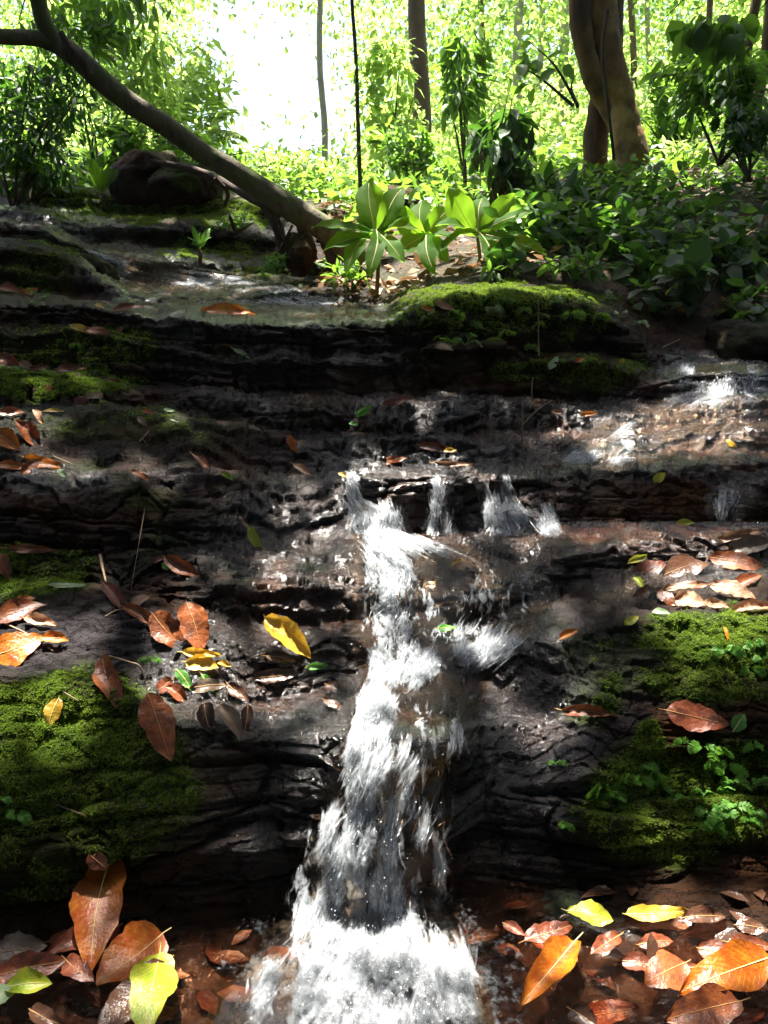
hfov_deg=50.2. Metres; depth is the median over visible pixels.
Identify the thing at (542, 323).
ledge plant
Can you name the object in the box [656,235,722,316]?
shrub
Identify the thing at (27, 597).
fallen leaf
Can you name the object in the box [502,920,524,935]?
fallen leaf
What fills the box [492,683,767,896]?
rock ledge
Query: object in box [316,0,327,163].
background tree
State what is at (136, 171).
boulder
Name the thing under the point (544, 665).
rock ledge
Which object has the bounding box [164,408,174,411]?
fallen leaf
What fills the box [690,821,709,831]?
fern
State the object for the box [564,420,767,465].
rock ledge
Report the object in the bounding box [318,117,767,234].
bank ground cover
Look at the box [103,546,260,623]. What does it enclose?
rock ledge
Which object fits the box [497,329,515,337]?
ledge plant
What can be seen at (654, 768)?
fern
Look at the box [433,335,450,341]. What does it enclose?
ledge plant
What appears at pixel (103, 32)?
shrub
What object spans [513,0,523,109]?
background tree
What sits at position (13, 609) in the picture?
fallen leaf
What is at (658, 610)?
fallen leaf
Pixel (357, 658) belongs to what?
rock ledge
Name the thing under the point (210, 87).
shrub
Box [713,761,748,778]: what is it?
fern
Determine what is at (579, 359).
fallen leaf
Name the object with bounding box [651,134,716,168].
shrub
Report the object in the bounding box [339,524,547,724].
waterfall
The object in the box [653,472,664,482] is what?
fallen leaf
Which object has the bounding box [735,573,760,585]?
fallen leaf
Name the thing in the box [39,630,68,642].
fallen leaf
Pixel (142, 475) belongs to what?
fallen leaf
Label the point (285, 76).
sky
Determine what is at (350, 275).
shrub
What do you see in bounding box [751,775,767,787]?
fern
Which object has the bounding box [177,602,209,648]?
fallen leaf
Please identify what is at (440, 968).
waterfall
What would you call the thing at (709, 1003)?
fallen leaf
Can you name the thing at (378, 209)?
broad leaved plant
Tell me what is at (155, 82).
shrub
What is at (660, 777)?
fern
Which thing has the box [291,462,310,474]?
fallen leaf
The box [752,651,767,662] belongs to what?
fern
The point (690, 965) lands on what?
fallen leaf
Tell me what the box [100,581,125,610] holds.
fallen leaf
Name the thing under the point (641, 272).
shrub
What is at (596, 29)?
forked tree
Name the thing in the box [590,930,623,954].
fallen leaf
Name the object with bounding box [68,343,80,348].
fern
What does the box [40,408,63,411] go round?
fallen leaf
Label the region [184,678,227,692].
fallen leaf
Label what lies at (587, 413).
fallen leaf
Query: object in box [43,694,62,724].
fallen leaf
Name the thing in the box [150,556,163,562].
fallen leaf
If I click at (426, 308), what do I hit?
fallen leaf
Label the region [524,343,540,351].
ledge plant
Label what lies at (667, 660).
rock ledge
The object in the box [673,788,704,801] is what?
fern
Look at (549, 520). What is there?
waterfall
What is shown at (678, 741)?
fern
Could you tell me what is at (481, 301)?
ledge plant
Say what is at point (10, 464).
fallen leaf
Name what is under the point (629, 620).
fallen leaf
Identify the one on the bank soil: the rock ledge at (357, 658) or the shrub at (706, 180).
the shrub at (706, 180)
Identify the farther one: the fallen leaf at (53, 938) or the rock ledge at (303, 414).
the rock ledge at (303, 414)
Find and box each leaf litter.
[0,885,767,1023]
[310,138,767,310]
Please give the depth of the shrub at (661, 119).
7.25 m
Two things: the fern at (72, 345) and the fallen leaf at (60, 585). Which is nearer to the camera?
the fallen leaf at (60, 585)
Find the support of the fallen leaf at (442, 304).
on the rock ledge at (622, 336)
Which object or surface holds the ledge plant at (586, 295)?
on the rock ledge at (622, 336)
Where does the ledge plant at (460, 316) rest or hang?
on the rock ledge at (622, 336)
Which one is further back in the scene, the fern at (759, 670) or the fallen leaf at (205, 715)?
the fern at (759, 670)
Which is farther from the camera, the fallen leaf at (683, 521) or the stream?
the stream
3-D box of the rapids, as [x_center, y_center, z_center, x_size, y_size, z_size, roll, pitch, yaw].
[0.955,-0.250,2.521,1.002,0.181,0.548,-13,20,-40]
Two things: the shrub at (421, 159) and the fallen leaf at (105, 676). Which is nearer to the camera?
the fallen leaf at (105, 676)
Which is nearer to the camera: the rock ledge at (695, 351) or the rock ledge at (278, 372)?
the rock ledge at (278, 372)
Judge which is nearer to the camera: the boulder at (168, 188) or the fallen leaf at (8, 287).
the fallen leaf at (8, 287)
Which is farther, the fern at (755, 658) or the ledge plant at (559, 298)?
the ledge plant at (559, 298)
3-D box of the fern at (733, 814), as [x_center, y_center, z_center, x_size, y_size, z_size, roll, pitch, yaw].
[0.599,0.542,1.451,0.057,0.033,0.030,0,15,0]
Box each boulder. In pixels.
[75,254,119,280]
[108,149,180,208]
[147,163,223,209]
[284,232,316,276]
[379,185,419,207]
[703,319,767,362]
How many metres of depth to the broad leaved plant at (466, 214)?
3.91 m
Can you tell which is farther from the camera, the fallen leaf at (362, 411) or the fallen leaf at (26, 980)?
the fallen leaf at (362, 411)
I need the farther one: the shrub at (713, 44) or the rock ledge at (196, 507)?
the shrub at (713, 44)
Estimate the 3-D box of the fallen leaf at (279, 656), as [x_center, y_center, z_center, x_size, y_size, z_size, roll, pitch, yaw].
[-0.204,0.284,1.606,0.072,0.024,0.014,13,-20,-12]
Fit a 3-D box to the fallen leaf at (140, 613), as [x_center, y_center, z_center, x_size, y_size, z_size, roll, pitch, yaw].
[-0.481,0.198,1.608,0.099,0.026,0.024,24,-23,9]
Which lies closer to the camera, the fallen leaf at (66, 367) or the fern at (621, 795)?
the fern at (621, 795)
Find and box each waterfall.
[239,705,476,1023]
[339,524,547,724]
[341,473,395,537]
[363,504,403,536]
[420,478,451,534]
[478,479,553,533]
[539,513,558,535]
[677,363,765,401]
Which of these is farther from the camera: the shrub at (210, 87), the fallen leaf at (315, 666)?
the shrub at (210, 87)
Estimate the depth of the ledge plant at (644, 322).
3.20 m
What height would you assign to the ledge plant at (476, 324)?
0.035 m
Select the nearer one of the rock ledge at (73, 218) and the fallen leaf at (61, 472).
the fallen leaf at (61, 472)
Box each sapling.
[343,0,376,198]
[358,7,427,172]
[427,21,500,189]
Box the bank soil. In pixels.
[346,136,767,316]
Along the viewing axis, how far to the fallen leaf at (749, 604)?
1.74 m
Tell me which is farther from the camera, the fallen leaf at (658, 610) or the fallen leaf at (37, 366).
the fallen leaf at (37, 366)
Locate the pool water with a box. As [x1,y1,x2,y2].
[235,886,523,1023]
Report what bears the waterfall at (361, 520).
on the rock ledge at (315, 504)
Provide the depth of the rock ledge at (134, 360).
2.57 m
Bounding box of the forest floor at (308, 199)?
[6,81,767,212]
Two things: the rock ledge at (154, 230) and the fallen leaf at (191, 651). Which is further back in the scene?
the rock ledge at (154, 230)
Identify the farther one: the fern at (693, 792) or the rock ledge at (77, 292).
the rock ledge at (77, 292)
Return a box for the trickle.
[713,480,739,519]
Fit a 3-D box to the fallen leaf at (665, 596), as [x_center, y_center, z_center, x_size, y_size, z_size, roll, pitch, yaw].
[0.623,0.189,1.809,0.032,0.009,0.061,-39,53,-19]
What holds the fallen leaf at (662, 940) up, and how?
on the pool water
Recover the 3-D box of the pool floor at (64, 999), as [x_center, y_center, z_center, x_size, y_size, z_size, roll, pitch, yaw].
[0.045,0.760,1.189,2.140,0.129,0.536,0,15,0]
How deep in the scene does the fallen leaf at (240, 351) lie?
2.59 m
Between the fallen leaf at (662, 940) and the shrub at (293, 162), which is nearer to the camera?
the fallen leaf at (662, 940)
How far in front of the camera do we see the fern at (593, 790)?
1.47 m
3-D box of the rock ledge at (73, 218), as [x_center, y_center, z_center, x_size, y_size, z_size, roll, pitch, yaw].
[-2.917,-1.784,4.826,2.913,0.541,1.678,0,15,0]
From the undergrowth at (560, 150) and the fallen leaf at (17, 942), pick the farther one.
the undergrowth at (560, 150)
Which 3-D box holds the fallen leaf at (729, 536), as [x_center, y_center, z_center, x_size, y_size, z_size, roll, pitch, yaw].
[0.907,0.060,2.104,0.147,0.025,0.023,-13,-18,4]
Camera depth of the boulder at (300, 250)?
4.20 m
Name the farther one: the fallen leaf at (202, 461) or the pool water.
the fallen leaf at (202, 461)
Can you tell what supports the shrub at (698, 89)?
on the bank soil
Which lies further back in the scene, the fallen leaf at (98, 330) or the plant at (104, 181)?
the plant at (104, 181)
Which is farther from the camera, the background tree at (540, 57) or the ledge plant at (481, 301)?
the background tree at (540, 57)
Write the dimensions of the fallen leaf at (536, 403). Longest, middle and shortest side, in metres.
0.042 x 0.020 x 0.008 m
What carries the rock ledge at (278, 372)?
on the rock ledge at (303, 414)
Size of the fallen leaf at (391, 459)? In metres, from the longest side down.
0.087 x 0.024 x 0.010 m
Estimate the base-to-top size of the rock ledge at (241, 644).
0.149 m
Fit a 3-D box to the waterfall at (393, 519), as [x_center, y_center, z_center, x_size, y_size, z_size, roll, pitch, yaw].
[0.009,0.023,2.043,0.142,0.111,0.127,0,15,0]
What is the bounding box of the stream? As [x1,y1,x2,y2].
[92,251,338,307]
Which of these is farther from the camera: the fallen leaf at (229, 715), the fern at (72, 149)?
the fern at (72, 149)
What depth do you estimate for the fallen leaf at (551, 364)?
2.76 m
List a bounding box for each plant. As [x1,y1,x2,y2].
[79,159,118,202]
[187,224,211,266]
[311,179,407,296]
[386,200,456,280]
[420,310,434,321]
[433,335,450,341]
[435,187,546,263]
[448,310,465,320]
[451,333,481,345]
[468,318,482,328]
[476,295,486,304]
[484,303,504,313]
[495,295,514,305]
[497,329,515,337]
[515,307,531,314]
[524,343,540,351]
[533,320,544,327]
[549,295,563,302]
[561,309,586,320]
[576,292,593,303]
[593,312,610,321]
[603,293,616,299]
[633,319,648,327]
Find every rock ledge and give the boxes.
[0,179,99,250]
[0,221,125,288]
[0,245,151,339]
[0,324,171,385]
[0,364,137,406]
[0,399,290,475]
[0,464,138,550]
[0,541,105,583]
[0,574,165,695]
[0,668,290,944]
[98,192,297,268]
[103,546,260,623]
[123,253,359,302]
[134,466,280,551]
[136,382,349,435]
[150,292,280,356]
[165,598,345,703]
[168,342,420,396]
[259,530,489,624]
[276,662,492,931]
[278,290,404,357]
[280,461,558,544]
[289,429,564,474]
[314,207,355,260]
[344,391,557,436]
[344,611,501,687]
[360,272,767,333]
[398,280,649,364]
[420,333,530,396]
[489,519,767,615]
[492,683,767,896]
[498,569,620,714]
[524,351,656,404]
[553,449,767,527]
[555,392,767,433]
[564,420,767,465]
[620,557,767,714]
[644,319,767,371]
[650,365,767,402]
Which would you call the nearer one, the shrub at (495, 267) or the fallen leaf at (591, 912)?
the fallen leaf at (591, 912)
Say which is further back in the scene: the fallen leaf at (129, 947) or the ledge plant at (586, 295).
the ledge plant at (586, 295)
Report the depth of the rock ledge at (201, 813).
1.39 m
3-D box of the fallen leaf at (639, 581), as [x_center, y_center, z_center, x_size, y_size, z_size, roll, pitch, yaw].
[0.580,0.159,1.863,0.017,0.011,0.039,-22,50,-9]
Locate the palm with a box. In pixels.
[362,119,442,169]
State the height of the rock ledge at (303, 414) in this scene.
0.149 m
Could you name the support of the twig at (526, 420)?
on the rock ledge at (341, 450)
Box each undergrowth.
[0,0,767,185]
[0,46,767,212]
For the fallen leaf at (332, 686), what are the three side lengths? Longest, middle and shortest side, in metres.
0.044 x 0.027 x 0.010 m
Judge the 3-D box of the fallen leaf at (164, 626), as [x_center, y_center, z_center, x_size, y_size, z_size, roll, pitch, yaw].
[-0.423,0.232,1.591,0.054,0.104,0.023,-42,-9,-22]
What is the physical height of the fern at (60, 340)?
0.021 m
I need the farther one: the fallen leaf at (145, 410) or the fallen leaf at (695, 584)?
the fallen leaf at (145, 410)
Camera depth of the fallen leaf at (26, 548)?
1.82 m
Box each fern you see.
[0,131,48,175]
[0,795,12,805]
[1,364,20,369]
[6,808,32,825]
[25,288,36,294]
[26,125,88,171]
[57,338,68,342]
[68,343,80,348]
[137,653,161,664]
[548,759,567,766]
[557,820,575,832]
[585,780,618,798]
[599,790,626,802]
[609,781,626,790]
[616,773,635,784]
[631,774,654,786]
[638,761,659,773]
[645,780,674,793]
[648,772,667,782]
[673,736,688,746]
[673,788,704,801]
[688,740,717,754]
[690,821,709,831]
[694,803,731,821]
[700,784,734,796]
[701,820,727,838]
[703,758,726,768]
[706,808,737,826]
[708,745,734,761]
[711,645,745,659]
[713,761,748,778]
[720,776,752,791]
[720,799,755,815]
[726,644,752,650]
[739,665,766,676]
[741,816,762,826]
[742,740,763,752]
[744,641,763,649]
[750,808,766,818]
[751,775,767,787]
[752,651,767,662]
[755,638,767,647]
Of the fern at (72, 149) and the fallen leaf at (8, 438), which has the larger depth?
the fern at (72, 149)
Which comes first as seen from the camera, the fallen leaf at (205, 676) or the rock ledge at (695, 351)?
the fallen leaf at (205, 676)
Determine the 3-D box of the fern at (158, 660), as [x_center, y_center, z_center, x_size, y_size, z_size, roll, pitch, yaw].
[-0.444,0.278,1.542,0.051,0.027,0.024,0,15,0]
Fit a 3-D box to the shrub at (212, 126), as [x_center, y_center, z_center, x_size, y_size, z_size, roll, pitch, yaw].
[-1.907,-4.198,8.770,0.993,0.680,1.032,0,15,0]
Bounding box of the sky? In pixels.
[0,0,749,166]
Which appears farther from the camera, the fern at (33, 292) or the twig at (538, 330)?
the fern at (33, 292)
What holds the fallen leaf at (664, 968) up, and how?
on the pool water
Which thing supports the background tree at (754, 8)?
on the forest floor at (308, 199)
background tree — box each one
[149,0,158,145]
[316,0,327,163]
[408,0,431,184]
[478,0,485,73]
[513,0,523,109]
[535,0,544,144]
[558,0,568,138]
[627,0,636,97]
[645,0,651,121]
[706,0,713,122]
[740,0,760,120]
[750,0,767,156]
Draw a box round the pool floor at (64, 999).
[0,875,767,1023]
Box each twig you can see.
[2,623,52,650]
[56,804,84,814]
[98,554,106,581]
[105,608,145,616]
[108,655,145,681]
[131,508,144,587]
[515,400,551,445]
[531,378,532,403]
[538,300,539,355]
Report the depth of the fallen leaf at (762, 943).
1.28 m
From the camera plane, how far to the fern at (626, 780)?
1.48 m
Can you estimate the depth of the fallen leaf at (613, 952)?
1.29 m
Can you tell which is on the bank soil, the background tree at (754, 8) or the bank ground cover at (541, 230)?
the bank ground cover at (541, 230)
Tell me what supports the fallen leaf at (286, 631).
on the rock ledge at (241, 644)
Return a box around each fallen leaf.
[0,282,20,292]
[0,353,20,366]
[0,406,22,415]
[0,427,19,450]
[0,460,21,469]
[0,553,11,578]
[0,598,47,622]
[0,631,42,666]
[0,931,46,963]
[0,950,65,983]
[0,983,14,1004]
[1,544,53,552]
[5,966,51,993]
[12,416,39,444]
[18,360,31,368]
[18,595,35,599]
[19,454,61,468]
[20,287,37,295]
[20,460,41,473]
[20,612,57,626]
[28,1002,63,1023]
[29,364,48,370]
[32,409,42,423]
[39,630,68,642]
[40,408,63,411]
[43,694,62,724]
[44,929,66,943]
[47,582,84,587]
[47,923,122,953]
[54,955,98,974]
[55,362,85,371]
[57,469,65,476]
[60,953,93,981]
[68,324,96,334]
[69,860,126,969]
[74,396,86,405]
[84,326,113,334]
[86,850,107,869]
[89,995,108,1010]
[92,647,123,712]
[95,376,119,381]
[96,920,171,985]
[97,955,173,1023]
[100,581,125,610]
[112,302,142,311]
[115,327,122,332]
[118,603,149,623]
[128,469,149,479]
[129,942,177,1023]
[130,594,150,604]
[137,416,147,425]
[138,684,175,760]
[142,408,152,413]
[148,610,184,647]
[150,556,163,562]
[155,677,174,693]
[162,554,198,576]
[162,563,168,569]
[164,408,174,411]
[164,684,186,702]
[175,668,191,690]
[175,969,189,978]
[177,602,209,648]
[177,647,220,657]
[182,654,217,669]
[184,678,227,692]
[189,451,209,467]
[196,699,214,733]
[199,671,215,696]
[200,302,255,314]
[216,702,242,740]
[217,660,230,666]
[221,472,232,479]
[225,681,248,700]
[231,347,249,358]
[239,516,247,528]
[241,703,253,730]
[246,668,298,682]
[247,524,261,547]
[261,650,296,663]
[263,613,310,658]
[286,434,296,451]
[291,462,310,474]
[305,662,327,669]
[321,697,342,709]
[324,680,340,691]
[338,472,348,477]
[356,406,370,416]
[379,396,411,405]
[384,455,405,464]
[417,441,458,452]
[421,305,436,312]
[429,461,473,466]
[435,301,453,309]
[435,624,456,631]
[444,447,456,451]
[451,558,462,565]
[465,928,500,943]
[492,943,521,955]
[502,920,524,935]
[518,920,573,943]
[519,932,583,1006]
[532,400,542,406]
[533,942,544,948]
[548,356,557,368]
[551,409,563,413]
[554,704,616,717]
[559,628,577,639]
[561,899,612,926]
[566,1002,597,1023]
[574,357,583,362]
[579,411,597,416]
[588,999,638,1023]
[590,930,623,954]
[601,947,622,958]
[613,961,625,968]
[618,951,650,970]
[622,904,688,921]
[624,615,638,625]
[629,554,646,562]
[633,560,665,573]
[633,577,643,586]
[633,584,649,598]
[636,932,673,948]
[644,949,690,990]
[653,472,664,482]
[653,607,669,613]
[654,590,676,605]
[657,580,711,590]
[658,699,729,732]
[664,555,709,576]
[664,982,750,1023]
[671,590,705,606]
[676,518,693,524]
[677,905,724,922]
[678,939,767,995]
[684,961,695,969]
[695,939,723,957]
[704,597,730,607]
[706,550,765,570]
[709,578,755,598]
[717,529,765,542]
[721,933,767,950]
[723,626,728,641]
[726,440,736,447]
[728,533,767,554]
[730,1007,764,1023]
[731,714,746,731]
[732,598,767,611]
[733,916,767,934]
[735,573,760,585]
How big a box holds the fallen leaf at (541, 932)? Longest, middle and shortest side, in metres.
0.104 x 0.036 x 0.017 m
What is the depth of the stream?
4.22 m
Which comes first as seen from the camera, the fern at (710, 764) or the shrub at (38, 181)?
the fern at (710, 764)
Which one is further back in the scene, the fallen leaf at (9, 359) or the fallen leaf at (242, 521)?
the fallen leaf at (9, 359)
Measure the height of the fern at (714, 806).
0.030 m
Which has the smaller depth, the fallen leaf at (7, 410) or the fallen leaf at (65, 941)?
the fallen leaf at (65, 941)
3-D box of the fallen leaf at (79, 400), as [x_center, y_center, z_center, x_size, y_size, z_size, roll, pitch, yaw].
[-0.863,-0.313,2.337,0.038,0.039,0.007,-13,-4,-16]
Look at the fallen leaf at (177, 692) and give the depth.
1.50 m
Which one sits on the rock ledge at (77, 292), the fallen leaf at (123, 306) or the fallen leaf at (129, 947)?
the fallen leaf at (123, 306)
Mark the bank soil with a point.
(709, 308)
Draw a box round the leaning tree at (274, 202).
[0,0,367,267]
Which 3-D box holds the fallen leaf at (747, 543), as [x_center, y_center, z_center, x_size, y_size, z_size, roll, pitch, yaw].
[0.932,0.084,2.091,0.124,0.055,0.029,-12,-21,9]
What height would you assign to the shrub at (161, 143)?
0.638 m
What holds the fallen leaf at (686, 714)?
on the rock ledge at (642, 836)
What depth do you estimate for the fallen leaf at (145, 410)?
2.25 m
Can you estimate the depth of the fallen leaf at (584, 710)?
1.56 m
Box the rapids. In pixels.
[566,394,759,464]
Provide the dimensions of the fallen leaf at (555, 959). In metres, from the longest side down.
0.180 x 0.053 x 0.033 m
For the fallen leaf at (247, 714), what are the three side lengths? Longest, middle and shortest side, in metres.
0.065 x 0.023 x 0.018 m
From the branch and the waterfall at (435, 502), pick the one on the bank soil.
the branch
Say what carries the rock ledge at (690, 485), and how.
on the rock ledge at (561, 558)
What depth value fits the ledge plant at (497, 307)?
2.76 m
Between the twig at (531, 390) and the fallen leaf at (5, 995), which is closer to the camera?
the fallen leaf at (5, 995)
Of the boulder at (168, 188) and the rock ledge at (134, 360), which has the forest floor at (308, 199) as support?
the boulder at (168, 188)
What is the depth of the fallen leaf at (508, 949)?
1.31 m
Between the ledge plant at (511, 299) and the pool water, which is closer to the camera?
the pool water
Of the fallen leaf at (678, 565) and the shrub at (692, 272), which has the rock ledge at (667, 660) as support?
the fallen leaf at (678, 565)
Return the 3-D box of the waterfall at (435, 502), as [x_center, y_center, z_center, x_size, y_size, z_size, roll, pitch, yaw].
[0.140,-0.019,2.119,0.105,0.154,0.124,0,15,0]
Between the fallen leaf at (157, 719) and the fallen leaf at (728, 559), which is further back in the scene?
the fallen leaf at (728, 559)
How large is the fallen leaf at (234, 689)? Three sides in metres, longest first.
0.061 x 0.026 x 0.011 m
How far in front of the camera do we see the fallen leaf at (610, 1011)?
1.20 m
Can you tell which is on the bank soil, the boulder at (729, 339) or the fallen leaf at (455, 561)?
the boulder at (729, 339)
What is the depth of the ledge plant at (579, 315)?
2.92 m
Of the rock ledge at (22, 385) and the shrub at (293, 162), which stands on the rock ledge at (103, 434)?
the rock ledge at (22, 385)
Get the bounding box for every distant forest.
[0,0,764,183]
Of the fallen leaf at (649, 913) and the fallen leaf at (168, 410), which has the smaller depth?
the fallen leaf at (649, 913)
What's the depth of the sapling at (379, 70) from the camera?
8.52 m
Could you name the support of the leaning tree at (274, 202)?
on the rock ledge at (148, 273)
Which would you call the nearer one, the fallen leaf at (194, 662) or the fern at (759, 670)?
the fallen leaf at (194, 662)
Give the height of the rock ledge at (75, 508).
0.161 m
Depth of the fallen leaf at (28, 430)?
2.15 m
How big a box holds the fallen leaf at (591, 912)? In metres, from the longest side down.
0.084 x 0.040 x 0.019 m
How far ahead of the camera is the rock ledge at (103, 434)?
2.18 m
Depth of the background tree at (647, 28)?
16.97 m
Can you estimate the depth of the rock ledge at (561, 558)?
2.03 m
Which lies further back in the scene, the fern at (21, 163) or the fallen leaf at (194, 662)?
the fern at (21, 163)
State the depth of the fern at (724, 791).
1.50 m
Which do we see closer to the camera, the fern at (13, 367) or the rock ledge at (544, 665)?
the rock ledge at (544, 665)
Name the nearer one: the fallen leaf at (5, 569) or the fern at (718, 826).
the fern at (718, 826)
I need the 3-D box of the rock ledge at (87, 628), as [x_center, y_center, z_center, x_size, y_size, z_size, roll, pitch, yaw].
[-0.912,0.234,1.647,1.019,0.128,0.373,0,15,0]
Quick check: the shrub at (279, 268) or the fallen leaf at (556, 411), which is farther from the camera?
the shrub at (279, 268)
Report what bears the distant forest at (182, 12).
on the forest floor at (308, 199)
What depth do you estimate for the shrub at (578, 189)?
4.66 m
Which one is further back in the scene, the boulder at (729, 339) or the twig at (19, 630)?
the boulder at (729, 339)
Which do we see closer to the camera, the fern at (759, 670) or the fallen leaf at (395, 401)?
the fern at (759, 670)
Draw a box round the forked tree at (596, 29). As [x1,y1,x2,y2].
[569,0,668,191]
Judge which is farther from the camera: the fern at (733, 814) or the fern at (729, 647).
the fern at (729, 647)
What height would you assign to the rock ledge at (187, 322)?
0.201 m
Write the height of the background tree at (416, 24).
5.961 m
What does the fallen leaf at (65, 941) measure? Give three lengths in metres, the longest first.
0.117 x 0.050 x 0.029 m
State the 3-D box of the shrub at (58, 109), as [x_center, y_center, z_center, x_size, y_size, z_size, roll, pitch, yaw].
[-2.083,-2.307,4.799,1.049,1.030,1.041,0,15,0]
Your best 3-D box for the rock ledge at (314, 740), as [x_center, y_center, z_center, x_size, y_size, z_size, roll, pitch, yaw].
[0.016,0.497,1.563,0.431,0.344,0.465,0,15,0]
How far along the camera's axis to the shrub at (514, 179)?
5.10 m
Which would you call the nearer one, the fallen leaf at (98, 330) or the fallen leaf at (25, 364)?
the fallen leaf at (25, 364)
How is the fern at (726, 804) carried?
on the rock ledge at (642, 836)
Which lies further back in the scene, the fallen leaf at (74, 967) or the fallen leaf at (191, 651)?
the fallen leaf at (191, 651)
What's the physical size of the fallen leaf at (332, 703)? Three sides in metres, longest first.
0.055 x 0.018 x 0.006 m
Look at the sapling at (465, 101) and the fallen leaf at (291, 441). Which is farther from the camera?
the sapling at (465, 101)
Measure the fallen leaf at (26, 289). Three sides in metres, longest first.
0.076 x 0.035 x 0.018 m
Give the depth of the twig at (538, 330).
2.69 m
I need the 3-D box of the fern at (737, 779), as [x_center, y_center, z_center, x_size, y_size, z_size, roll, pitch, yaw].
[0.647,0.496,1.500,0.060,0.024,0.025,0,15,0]
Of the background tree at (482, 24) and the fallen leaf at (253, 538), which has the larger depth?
the background tree at (482, 24)
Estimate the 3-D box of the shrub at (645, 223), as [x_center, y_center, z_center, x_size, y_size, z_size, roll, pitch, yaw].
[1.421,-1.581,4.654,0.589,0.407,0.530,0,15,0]
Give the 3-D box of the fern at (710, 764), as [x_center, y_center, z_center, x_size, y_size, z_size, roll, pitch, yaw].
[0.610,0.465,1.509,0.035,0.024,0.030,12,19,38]
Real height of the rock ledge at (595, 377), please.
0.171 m
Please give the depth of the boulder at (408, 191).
6.04 m
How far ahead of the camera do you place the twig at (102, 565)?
1.80 m
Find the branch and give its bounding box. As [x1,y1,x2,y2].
[510,40,579,108]
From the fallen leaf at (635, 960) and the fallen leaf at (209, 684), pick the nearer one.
the fallen leaf at (635, 960)
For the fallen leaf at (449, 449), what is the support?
on the rock ledge at (341, 450)
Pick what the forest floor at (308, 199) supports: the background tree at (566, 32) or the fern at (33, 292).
the background tree at (566, 32)
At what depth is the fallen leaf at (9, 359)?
2.50 m
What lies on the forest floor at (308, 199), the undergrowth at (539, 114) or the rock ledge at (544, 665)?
the undergrowth at (539, 114)
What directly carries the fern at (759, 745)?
on the rock ledge at (642, 836)
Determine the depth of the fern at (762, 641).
1.63 m
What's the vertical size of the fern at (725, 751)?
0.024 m
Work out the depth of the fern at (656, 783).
1.51 m
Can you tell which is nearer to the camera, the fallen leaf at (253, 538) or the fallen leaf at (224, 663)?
the fallen leaf at (224, 663)
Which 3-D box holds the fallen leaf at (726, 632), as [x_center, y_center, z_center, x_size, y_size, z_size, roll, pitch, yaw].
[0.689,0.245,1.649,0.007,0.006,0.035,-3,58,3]
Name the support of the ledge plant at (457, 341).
on the rock ledge at (494, 364)
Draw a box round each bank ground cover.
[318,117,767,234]
[480,149,767,322]
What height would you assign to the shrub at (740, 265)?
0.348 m
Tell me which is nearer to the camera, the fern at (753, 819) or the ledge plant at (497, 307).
the fern at (753, 819)
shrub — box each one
[0,45,112,205]
[0,147,84,203]
[16,0,173,73]
[59,23,200,164]
[85,107,152,175]
[116,101,190,156]
[131,38,248,150]
[153,132,255,171]
[157,95,250,146]
[214,206,253,235]
[245,147,318,191]
[258,252,289,275]
[287,158,366,197]
[315,255,370,294]
[372,116,454,191]
[464,94,547,206]
[475,250,524,282]
[481,125,581,194]
[521,166,625,237]
[536,241,618,285]
[585,202,682,239]
[605,241,668,297]
[638,46,767,165]
[640,59,715,154]
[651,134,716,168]
[653,0,767,73]
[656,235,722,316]
[682,167,740,187]
[688,226,765,292]
[708,93,767,182]
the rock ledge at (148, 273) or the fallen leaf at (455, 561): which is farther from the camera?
the rock ledge at (148, 273)
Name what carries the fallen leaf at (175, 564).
on the rock ledge at (226, 581)
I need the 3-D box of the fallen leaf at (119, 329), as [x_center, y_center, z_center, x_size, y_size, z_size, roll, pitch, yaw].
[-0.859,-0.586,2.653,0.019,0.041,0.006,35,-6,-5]
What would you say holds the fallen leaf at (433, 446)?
on the rock ledge at (341, 450)
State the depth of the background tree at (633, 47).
15.22 m
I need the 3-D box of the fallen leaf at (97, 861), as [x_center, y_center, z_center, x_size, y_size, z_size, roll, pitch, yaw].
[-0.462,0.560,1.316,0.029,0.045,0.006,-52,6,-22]
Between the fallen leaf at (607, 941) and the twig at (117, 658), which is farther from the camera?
the twig at (117, 658)
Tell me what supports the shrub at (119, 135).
on the forest floor at (308, 199)
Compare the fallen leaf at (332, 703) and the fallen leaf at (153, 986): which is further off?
the fallen leaf at (332, 703)
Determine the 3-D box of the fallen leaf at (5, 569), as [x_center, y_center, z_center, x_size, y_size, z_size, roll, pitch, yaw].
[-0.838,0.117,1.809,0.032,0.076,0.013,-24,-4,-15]
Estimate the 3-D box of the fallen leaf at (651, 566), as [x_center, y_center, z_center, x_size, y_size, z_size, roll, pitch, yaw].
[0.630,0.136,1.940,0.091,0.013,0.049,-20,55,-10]
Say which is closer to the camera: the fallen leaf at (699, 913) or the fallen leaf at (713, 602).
the fallen leaf at (699, 913)
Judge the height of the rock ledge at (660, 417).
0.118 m
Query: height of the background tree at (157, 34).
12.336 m
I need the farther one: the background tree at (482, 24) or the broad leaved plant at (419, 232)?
the background tree at (482, 24)
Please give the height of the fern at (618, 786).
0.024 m
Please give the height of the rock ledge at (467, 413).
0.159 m
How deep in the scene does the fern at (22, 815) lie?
1.31 m

